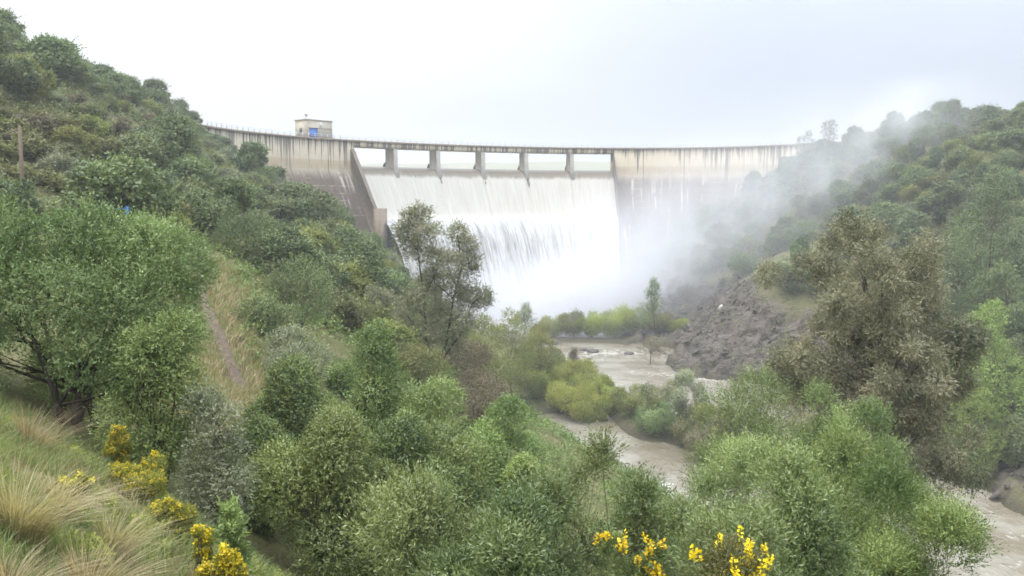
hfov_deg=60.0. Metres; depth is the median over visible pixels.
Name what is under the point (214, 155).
hillside bush
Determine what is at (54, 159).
grey bush
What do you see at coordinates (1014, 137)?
rounded tree
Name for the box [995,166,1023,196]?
full tree
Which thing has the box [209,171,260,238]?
full tree
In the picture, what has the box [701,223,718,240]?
full tree
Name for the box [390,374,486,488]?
evergreen tree
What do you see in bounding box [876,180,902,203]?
rounded tree
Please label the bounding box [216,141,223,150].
rounded tree
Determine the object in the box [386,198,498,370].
eucalyptus
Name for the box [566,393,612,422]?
willow shrub
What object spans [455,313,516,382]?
riverside tree
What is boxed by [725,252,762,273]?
rounded tree
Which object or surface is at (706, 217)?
bushy tree
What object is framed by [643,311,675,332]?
island willow
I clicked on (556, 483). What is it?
leafy shrub
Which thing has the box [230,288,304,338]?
slope bush
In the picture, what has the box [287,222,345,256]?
light green tree
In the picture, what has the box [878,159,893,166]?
bushy tree
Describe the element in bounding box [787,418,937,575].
leafy shrub
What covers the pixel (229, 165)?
hillside bush
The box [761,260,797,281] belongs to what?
bushy tree
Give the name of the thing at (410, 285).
rounded tree
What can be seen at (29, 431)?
straw tussock
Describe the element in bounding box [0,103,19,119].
hillside bush
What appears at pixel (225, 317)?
dry grass
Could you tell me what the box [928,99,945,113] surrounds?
full tree
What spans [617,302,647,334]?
island willow
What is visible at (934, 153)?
full tree
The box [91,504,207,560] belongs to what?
straw tussock
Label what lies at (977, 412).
hill foot tree
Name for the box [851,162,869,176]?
bushy tree
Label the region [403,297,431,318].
bushy tree
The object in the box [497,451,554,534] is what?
bush
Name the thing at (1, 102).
hillside bush
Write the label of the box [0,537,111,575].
straw tussock
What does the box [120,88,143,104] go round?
rounded tree
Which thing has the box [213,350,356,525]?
evergreen tree
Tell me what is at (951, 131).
full tree
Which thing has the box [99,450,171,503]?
flowering broom
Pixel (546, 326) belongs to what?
island willow
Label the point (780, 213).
full tree
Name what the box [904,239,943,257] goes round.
rounded tree
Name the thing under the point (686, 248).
full tree
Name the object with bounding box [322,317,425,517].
evergreen tree
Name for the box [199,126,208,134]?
rounded tree
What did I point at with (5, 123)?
hillside bush
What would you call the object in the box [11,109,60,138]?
bare bush
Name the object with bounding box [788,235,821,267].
full tree
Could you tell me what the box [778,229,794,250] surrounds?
full tree
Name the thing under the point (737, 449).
leafy shrub
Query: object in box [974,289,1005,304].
bushy tree
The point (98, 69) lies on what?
full tree
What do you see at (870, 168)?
full tree
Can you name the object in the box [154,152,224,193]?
rounded tree
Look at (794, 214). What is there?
light green tree
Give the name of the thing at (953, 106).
full tree
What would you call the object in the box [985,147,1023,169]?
bushy tree
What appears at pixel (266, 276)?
hillside bush
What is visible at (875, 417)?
leafy shrub
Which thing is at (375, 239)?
rounded tree
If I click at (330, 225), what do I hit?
bushy tree
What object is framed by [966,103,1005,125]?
rounded tree
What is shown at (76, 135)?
bush
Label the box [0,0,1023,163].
sky
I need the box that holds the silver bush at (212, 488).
[171,377,260,533]
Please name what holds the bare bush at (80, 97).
on the ground at (794, 308)
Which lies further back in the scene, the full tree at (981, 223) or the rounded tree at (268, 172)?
the full tree at (981, 223)
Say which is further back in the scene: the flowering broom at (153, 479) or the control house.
the control house
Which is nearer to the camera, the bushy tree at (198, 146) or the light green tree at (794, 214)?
the bushy tree at (198, 146)
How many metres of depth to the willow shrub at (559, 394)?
143.44 m
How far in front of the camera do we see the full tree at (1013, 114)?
200.62 m
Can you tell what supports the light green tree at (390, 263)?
on the ground at (794, 308)
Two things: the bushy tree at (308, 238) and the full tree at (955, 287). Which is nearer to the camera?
the bushy tree at (308, 238)
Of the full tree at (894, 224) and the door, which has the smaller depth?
the full tree at (894, 224)
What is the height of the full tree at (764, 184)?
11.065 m
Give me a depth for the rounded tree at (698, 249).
245.06 m
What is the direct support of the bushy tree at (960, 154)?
on the ground at (794, 308)
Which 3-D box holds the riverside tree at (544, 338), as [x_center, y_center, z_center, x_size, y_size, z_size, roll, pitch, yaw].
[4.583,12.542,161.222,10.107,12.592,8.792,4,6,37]
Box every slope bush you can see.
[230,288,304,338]
[260,320,333,387]
[323,359,362,399]
[332,305,378,333]
[392,339,454,385]
[434,334,493,379]
[449,363,510,424]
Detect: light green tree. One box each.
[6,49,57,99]
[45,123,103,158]
[79,111,112,138]
[116,99,130,114]
[136,98,164,117]
[147,210,197,234]
[247,180,262,187]
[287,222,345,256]
[310,219,330,237]
[332,218,356,230]
[336,259,376,300]
[355,313,427,355]
[382,258,398,269]
[759,223,773,238]
[783,207,805,220]
[796,190,810,201]
[805,228,823,240]
[846,172,863,182]
[853,202,869,215]
[889,143,911,162]
[897,183,924,203]
[913,189,934,205]
[914,155,935,163]
[941,137,969,155]
[956,152,985,172]
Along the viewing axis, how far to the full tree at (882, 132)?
228.43 m
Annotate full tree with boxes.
[0,7,26,45]
[0,12,9,53]
[87,61,126,92]
[141,76,171,95]
[142,122,156,130]
[188,109,203,126]
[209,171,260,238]
[225,138,270,172]
[247,182,274,196]
[250,223,327,278]
[340,203,357,227]
[680,224,706,244]
[681,241,697,263]
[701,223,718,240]
[703,221,733,247]
[708,245,727,269]
[727,207,755,231]
[742,168,763,194]
[757,171,776,204]
[757,231,782,256]
[765,175,795,203]
[768,214,795,240]
[774,203,791,220]
[775,263,801,293]
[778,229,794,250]
[786,195,806,214]
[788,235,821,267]
[798,164,832,191]
[798,267,816,292]
[807,191,834,216]
[817,207,841,232]
[828,186,856,209]
[838,203,863,223]
[840,123,860,143]
[842,126,866,152]
[848,177,882,206]
[860,160,885,181]
[872,123,898,145]
[880,109,905,127]
[889,160,908,187]
[891,211,907,229]
[892,207,937,253]
[906,135,926,162]
[910,158,931,181]
[914,177,973,224]
[926,145,946,168]
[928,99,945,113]
[938,98,967,128]
[939,125,964,147]
[941,269,968,309]
[944,229,964,268]
[945,167,980,191]
[946,300,981,323]
[957,222,997,264]
[961,114,974,134]
[962,216,998,232]
[969,109,999,130]
[974,103,990,112]
[975,339,1023,392]
[984,115,1009,133]
[986,250,1023,296]
[990,201,1023,227]
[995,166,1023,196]
[1005,106,1023,126]
[1012,111,1023,128]
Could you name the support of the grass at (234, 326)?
on the ground at (794, 308)
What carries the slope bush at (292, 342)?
on the ground at (794, 308)
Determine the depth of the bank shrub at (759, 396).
111.33 m
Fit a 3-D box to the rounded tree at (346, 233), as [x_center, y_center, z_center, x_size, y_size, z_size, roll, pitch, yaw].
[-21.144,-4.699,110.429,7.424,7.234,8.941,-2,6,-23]
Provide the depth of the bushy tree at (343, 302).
64.69 m
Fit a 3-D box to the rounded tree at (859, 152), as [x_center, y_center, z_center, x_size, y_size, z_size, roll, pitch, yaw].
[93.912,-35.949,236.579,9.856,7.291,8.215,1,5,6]
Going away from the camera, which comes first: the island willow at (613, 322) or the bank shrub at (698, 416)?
the bank shrub at (698, 416)
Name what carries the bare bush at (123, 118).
on the ground at (794, 308)
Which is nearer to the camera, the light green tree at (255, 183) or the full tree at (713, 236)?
the light green tree at (255, 183)
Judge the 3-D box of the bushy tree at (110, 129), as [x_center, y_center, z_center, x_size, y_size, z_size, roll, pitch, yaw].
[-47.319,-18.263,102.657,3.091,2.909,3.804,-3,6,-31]
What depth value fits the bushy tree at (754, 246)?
231.92 m
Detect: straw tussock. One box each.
[0,452,161,548]
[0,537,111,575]
[2,398,117,450]
[37,464,151,519]
[52,526,197,575]
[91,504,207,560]
[188,558,256,575]
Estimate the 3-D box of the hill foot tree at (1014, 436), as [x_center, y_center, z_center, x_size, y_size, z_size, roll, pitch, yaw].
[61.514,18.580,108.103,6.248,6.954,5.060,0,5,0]
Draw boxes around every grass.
[0,389,300,575]
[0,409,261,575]
[60,239,366,523]
[111,248,334,507]
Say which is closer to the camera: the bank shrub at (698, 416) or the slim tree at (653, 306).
the bank shrub at (698, 416)
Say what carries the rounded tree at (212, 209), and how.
on the ground at (794, 308)
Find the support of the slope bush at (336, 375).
on the ground at (794, 308)
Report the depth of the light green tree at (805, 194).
242.96 m
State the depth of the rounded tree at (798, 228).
223.82 m
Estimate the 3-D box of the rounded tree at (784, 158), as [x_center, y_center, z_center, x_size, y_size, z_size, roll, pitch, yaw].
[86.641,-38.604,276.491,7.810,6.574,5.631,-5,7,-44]
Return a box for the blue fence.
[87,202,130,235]
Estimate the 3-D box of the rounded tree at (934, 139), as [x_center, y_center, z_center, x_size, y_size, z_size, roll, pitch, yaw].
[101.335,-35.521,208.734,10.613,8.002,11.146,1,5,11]
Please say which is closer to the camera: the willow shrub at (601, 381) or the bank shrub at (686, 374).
the bank shrub at (686, 374)
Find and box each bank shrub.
[608,381,648,416]
[632,398,682,435]
[634,377,684,420]
[669,368,711,425]
[671,400,709,445]
[682,424,716,460]
[692,402,734,448]
[712,405,743,475]
[740,388,803,449]
[780,385,827,446]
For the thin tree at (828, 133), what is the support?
on the ground at (794, 308)
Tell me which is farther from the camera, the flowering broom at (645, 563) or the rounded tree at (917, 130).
the rounded tree at (917, 130)
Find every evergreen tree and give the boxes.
[211,411,304,540]
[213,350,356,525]
[239,400,414,575]
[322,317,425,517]
[346,406,482,575]
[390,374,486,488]
[393,414,497,547]
[461,391,551,516]
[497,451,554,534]
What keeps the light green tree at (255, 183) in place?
on the ground at (794, 308)
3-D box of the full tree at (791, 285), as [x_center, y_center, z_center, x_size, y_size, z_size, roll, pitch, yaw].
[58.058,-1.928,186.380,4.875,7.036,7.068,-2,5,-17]
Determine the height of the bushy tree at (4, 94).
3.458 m
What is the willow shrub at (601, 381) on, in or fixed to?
on the ground at (794, 308)
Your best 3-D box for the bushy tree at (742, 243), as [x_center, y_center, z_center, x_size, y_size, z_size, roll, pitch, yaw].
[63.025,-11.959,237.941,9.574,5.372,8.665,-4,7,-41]
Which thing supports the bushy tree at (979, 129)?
on the ground at (794, 308)
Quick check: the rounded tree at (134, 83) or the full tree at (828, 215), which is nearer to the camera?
the rounded tree at (134, 83)
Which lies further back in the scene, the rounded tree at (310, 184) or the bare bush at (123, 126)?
the rounded tree at (310, 184)
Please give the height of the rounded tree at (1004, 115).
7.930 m
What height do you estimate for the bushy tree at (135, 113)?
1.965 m
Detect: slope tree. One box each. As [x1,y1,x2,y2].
[208,204,281,265]
[260,251,338,333]
[358,229,386,249]
[363,283,413,325]
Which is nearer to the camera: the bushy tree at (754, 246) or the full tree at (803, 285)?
the full tree at (803, 285)
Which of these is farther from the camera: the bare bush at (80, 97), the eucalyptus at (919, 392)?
the bare bush at (80, 97)
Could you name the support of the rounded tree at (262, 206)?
on the ground at (794, 308)
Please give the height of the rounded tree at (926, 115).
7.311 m
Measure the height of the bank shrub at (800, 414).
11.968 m
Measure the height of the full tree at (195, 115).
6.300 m
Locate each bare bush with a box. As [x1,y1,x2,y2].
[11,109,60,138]
[64,90,88,107]
[108,119,132,137]
[117,113,133,124]
[140,113,155,119]
[274,274,318,304]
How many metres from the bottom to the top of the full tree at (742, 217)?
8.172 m
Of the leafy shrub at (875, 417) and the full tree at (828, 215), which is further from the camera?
the full tree at (828, 215)
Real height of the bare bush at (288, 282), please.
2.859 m
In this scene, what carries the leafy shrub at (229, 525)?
on the ground at (794, 308)
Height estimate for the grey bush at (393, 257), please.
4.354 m
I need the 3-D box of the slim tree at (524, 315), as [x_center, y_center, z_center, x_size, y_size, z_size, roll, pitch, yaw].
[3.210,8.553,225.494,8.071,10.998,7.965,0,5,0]
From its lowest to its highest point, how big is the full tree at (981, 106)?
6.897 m
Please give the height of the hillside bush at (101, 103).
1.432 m
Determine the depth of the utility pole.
69.19 m
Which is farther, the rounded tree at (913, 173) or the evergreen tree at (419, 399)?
the rounded tree at (913, 173)
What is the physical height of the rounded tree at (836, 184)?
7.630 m
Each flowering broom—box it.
[54,469,94,499]
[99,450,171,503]
[100,424,133,470]
[143,495,198,543]
[183,524,217,573]
[193,541,250,575]
[592,528,670,575]
[677,525,774,575]
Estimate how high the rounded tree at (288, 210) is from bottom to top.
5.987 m
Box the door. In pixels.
[310,128,316,136]
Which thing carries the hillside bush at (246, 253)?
on the ground at (794, 308)
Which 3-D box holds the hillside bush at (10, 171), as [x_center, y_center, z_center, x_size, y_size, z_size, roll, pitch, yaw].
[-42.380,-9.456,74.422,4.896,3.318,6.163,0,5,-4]
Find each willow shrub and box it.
[512,344,550,375]
[516,368,551,399]
[530,350,573,383]
[544,377,597,415]
[548,358,599,387]
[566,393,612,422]
[568,371,614,399]
[599,384,628,413]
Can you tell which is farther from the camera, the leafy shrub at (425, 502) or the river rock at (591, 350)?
the river rock at (591, 350)
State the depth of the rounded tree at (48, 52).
113.73 m
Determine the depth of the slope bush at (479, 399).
62.38 m
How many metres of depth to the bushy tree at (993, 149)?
185.41 m
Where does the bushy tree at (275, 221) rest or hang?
on the ground at (794, 308)
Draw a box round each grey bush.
[30,146,79,176]
[43,90,75,107]
[136,105,150,114]
[214,143,234,163]
[216,165,243,179]
[274,173,285,186]
[387,253,403,266]
[876,235,899,260]
[902,200,919,211]
[939,157,955,169]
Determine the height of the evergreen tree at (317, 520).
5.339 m
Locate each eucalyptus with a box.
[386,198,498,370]
[750,203,1000,518]
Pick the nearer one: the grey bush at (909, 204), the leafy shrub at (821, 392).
the leafy shrub at (821, 392)
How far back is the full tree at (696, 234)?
264.14 m
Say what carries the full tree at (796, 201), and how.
on the ground at (794, 308)
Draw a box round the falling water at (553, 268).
[386,219,619,324]
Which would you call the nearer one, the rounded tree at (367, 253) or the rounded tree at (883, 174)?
the rounded tree at (367, 253)
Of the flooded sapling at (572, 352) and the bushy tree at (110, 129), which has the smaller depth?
the bushy tree at (110, 129)
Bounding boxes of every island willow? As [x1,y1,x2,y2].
[529,320,550,335]
[538,312,572,337]
[557,310,585,336]
[574,309,607,337]
[597,304,628,337]
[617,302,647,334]
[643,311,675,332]
[665,317,691,332]
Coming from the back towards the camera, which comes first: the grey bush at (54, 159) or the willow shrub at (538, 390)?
the willow shrub at (538, 390)
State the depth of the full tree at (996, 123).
196.44 m
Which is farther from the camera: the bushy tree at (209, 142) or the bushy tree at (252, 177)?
the bushy tree at (209, 142)
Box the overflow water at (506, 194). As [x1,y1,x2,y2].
[361,166,618,219]
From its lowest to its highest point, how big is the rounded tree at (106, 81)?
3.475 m
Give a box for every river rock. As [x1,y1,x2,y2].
[587,348,598,352]
[624,351,633,354]
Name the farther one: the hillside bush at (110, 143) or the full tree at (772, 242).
the full tree at (772, 242)
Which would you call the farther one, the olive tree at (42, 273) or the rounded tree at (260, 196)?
the rounded tree at (260, 196)
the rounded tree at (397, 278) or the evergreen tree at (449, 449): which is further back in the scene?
the rounded tree at (397, 278)
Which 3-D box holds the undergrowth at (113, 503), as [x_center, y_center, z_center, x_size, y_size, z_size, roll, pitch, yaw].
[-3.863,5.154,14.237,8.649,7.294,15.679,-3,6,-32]
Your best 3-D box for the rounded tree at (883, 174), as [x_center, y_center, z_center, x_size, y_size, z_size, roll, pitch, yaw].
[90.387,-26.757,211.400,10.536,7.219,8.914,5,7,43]
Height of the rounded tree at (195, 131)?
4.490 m
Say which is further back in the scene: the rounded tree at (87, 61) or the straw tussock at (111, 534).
the rounded tree at (87, 61)
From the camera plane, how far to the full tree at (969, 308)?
136.70 m
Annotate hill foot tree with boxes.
[929,224,988,325]
[932,295,1023,434]
[936,385,1008,478]
[939,161,1023,321]
[954,259,1023,370]
[985,332,1023,408]
[989,412,1023,468]
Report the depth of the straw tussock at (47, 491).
11.48 m
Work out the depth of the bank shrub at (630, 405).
139.93 m
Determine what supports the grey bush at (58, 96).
on the ground at (794, 308)
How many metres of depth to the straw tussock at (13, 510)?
9.61 m
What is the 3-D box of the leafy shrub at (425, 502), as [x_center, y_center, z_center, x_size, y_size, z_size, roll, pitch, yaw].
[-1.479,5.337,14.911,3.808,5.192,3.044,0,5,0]
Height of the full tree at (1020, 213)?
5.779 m
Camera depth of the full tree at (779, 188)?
252.20 m
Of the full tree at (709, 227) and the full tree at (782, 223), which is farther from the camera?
the full tree at (709, 227)
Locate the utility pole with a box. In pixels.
[2,125,23,182]
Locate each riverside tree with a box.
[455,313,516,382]
[481,306,540,397]
[509,321,564,382]
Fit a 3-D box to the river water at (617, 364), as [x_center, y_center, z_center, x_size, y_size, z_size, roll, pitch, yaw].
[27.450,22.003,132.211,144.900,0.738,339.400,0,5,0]
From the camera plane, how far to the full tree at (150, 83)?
185.04 m
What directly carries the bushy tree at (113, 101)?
on the ground at (794, 308)
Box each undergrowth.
[0,49,485,381]
[0,229,807,575]
[0,411,264,575]
[0,412,291,575]
[632,138,1022,381]
[636,273,958,460]
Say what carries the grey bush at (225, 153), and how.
on the ground at (794, 308)
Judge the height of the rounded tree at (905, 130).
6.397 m
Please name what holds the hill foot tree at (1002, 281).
on the ground at (794, 308)
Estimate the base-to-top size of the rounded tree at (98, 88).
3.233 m
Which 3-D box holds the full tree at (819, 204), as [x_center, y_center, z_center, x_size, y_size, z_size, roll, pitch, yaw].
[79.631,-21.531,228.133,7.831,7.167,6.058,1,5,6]
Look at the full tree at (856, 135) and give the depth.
241.63 m
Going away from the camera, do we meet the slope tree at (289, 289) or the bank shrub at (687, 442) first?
the slope tree at (289, 289)
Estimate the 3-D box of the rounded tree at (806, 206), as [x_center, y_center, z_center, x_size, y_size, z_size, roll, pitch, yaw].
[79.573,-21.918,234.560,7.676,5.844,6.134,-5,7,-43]
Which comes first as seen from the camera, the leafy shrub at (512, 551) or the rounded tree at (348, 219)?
the leafy shrub at (512, 551)
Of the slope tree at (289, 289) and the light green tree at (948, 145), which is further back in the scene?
the light green tree at (948, 145)
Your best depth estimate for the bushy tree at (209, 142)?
172.39 m
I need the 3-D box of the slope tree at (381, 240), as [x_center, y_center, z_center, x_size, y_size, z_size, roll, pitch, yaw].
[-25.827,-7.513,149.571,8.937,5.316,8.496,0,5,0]
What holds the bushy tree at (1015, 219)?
on the ground at (794, 308)
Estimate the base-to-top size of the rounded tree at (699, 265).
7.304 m
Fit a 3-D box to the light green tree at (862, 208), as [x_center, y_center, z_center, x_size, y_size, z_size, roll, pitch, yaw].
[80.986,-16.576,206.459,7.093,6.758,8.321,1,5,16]
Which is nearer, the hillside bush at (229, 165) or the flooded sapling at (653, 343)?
the hillside bush at (229, 165)
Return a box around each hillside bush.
[0,86,9,107]
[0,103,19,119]
[0,112,31,132]
[0,121,61,161]
[0,138,18,161]
[0,156,39,182]
[26,105,91,129]
[33,166,67,191]
[83,128,124,157]
[93,100,109,107]
[150,197,202,221]
[202,145,224,165]
[211,161,244,178]
[217,230,259,265]
[256,268,286,293]
[343,289,397,320]
[747,249,763,256]
[918,170,950,184]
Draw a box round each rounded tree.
[0,17,31,46]
[0,31,19,53]
[0,50,44,99]
[0,174,46,223]
[4,32,87,75]
[41,148,184,232]
[53,62,99,85]
[75,52,96,66]
[87,81,115,96]
[88,73,121,89]
[113,72,130,90]
[115,92,131,102]
[118,72,150,100]
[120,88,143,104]
[121,108,204,167]
[126,86,143,106]
[142,118,159,125]
[144,86,178,111]
[149,100,179,115]
[151,167,180,188]
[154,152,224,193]
[171,96,191,117]
[174,182,201,194]
[176,184,240,240]
[187,121,200,136]
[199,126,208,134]
[203,133,213,138]
[210,133,234,146]
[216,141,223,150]
[228,143,238,152]
[230,195,269,223]
[244,165,276,185]
[245,188,278,216]
[252,162,286,180]
[269,192,319,228]
[272,178,346,221]
[281,216,327,233]
[290,179,314,192]
[299,267,342,296]
[319,201,347,222]
[324,234,391,296]
[327,221,367,251]
[336,213,351,223]
[361,232,382,245]
[381,247,397,253]
[381,266,408,309]
[395,264,416,283]
[402,277,427,298]
[428,295,443,316]
[439,323,465,339]
[639,265,665,284]
[645,267,674,286]
[689,241,715,262]
[689,254,715,276]
[690,205,715,224]
[714,232,743,247]
[721,245,736,258]
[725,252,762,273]
[726,248,745,265]
[770,160,803,182]
[779,154,796,163]
[780,219,820,239]
[803,196,814,214]
[805,137,825,158]
[809,273,857,292]
[820,236,851,260]
[825,177,857,198]
[844,141,876,164]
[857,278,879,290]
[862,199,909,229]
[865,128,885,150]
[870,134,905,156]
[870,161,905,183]
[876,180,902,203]
[892,117,924,141]
[896,163,937,190]
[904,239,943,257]
[908,123,934,143]
[912,108,946,125]
[923,119,964,150]
[931,116,952,126]
[944,200,994,230]
[952,182,1008,207]
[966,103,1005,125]
[971,160,1005,187]
[986,223,1023,264]
[992,124,1023,155]
[997,314,1023,347]
[999,108,1017,126]
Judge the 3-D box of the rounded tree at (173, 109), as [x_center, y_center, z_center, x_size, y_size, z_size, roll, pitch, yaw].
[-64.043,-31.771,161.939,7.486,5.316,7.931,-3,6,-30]
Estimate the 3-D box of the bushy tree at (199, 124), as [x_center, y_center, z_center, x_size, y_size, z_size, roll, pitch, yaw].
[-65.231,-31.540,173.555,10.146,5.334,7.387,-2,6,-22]
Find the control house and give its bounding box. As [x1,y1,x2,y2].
[294,113,332,137]
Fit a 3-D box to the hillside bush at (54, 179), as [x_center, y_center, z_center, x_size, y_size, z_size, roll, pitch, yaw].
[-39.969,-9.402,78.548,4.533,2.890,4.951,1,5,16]
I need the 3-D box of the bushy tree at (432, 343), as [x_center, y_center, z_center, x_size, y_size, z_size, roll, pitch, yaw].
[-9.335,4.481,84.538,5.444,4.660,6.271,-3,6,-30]
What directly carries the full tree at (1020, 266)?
on the ground at (794, 308)
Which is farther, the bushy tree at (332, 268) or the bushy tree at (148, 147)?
the bushy tree at (148, 147)
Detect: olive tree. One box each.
[0,179,234,434]
[16,324,126,416]
[79,305,224,489]
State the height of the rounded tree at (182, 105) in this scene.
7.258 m
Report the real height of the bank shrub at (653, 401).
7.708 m
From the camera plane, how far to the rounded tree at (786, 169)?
260.14 m
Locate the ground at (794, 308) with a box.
[0,82,1023,575]
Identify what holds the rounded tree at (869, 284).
on the ground at (794, 308)
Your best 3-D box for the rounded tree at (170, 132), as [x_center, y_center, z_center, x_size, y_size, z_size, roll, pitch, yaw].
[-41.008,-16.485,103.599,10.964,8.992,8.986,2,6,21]
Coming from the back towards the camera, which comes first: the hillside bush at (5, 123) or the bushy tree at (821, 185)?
the bushy tree at (821, 185)
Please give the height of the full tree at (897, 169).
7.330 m
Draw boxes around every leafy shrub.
[206,491,255,575]
[337,454,496,575]
[406,477,577,575]
[446,461,607,575]
[556,421,633,575]
[589,461,719,575]
[661,359,835,575]
[664,427,790,575]
[664,489,809,575]
[741,431,890,575]
[772,374,878,575]
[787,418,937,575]
[813,392,946,574]
[844,450,1009,575]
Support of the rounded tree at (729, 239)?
on the ground at (794, 308)
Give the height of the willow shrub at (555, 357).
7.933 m
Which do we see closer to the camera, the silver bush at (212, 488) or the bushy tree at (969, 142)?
the silver bush at (212, 488)
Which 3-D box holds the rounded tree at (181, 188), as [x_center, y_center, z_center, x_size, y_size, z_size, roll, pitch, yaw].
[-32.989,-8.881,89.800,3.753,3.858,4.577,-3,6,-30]
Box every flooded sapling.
[567,347,580,360]
[635,336,665,363]
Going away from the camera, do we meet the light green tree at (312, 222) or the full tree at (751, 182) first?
the light green tree at (312, 222)
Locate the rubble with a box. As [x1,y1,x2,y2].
[612,272,1023,500]
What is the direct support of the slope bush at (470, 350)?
on the ground at (794, 308)
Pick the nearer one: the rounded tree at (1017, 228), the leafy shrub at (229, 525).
the leafy shrub at (229, 525)
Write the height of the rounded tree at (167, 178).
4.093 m
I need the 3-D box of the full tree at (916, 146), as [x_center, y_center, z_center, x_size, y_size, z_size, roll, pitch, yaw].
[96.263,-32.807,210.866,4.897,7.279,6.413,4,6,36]
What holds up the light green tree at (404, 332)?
on the ground at (794, 308)
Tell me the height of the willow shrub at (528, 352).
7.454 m
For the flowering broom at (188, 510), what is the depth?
14.25 m
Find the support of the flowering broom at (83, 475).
on the ground at (794, 308)
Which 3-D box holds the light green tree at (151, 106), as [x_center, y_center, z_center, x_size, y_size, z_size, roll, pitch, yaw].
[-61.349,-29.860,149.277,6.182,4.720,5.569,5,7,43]
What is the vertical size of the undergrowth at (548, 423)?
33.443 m
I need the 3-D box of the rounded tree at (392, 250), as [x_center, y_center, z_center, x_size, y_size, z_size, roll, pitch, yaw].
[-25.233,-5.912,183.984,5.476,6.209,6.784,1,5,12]
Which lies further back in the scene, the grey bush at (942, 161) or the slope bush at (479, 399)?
the grey bush at (942, 161)
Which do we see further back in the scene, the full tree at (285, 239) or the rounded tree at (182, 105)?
the rounded tree at (182, 105)
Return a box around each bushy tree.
[0,85,11,106]
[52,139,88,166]
[62,101,109,121]
[94,91,122,114]
[104,120,117,137]
[105,129,169,169]
[126,110,142,121]
[172,171,213,193]
[177,114,204,135]
[191,139,202,156]
[199,137,218,148]
[243,171,277,194]
[263,212,280,231]
[292,226,320,248]
[307,286,366,331]
[314,216,366,237]
[316,250,354,291]
[400,311,438,349]
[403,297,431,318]
[695,211,720,225]
[732,234,762,251]
[745,240,764,252]
[760,197,788,220]
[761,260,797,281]
[810,179,829,196]
[818,164,833,176]
[826,161,849,179]
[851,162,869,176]
[869,155,891,162]
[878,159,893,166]
[942,146,985,169]
[962,123,987,144]
[962,132,993,149]
[972,130,1004,150]
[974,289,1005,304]
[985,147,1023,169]
[989,140,1006,151]
[1002,215,1023,229]
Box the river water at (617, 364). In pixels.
[480,315,1023,575]
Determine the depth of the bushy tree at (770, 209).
246.88 m
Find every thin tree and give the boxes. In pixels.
[794,129,817,173]
[820,119,838,145]
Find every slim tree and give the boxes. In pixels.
[510,300,537,337]
[636,276,664,332]
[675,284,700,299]
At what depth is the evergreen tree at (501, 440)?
26.41 m
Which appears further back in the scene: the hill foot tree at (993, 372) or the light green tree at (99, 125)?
the hill foot tree at (993, 372)
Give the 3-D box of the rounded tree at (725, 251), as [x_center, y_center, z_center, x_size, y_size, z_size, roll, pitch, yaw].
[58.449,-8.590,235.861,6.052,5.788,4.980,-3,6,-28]
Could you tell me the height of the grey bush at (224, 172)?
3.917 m
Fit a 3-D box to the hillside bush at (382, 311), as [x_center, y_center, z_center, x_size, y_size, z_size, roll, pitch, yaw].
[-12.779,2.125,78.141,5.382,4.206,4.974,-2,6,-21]
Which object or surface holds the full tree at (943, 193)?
on the ground at (794, 308)
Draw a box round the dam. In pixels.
[202,121,843,288]
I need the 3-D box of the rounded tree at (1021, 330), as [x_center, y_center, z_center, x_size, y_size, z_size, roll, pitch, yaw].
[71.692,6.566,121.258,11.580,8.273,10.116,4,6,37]
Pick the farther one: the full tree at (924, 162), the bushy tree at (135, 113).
the full tree at (924, 162)
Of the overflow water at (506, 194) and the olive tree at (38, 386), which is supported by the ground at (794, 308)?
the olive tree at (38, 386)
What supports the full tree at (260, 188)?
on the ground at (794, 308)
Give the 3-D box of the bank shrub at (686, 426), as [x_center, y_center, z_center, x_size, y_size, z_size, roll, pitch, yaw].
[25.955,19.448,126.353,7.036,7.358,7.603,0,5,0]
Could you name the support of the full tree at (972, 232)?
on the ground at (794, 308)
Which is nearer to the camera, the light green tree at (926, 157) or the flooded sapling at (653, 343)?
the flooded sapling at (653, 343)
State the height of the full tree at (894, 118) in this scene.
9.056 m
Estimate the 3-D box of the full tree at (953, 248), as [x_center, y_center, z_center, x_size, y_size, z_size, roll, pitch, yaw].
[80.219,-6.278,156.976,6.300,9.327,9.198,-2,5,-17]
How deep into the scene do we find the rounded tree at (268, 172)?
141.04 m
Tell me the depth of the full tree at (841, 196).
216.23 m
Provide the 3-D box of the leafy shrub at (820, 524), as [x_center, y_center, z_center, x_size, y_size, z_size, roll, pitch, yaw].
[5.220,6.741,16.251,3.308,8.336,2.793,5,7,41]
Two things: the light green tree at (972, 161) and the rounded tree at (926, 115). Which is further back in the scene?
the rounded tree at (926, 115)
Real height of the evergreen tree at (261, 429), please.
3.552 m
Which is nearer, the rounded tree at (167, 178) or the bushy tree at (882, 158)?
the rounded tree at (167, 178)
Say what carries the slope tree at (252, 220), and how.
on the ground at (794, 308)
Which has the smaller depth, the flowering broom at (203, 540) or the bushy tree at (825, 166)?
the flowering broom at (203, 540)
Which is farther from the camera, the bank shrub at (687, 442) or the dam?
the dam
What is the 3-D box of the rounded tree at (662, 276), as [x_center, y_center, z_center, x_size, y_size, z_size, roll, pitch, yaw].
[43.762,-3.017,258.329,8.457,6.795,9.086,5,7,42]

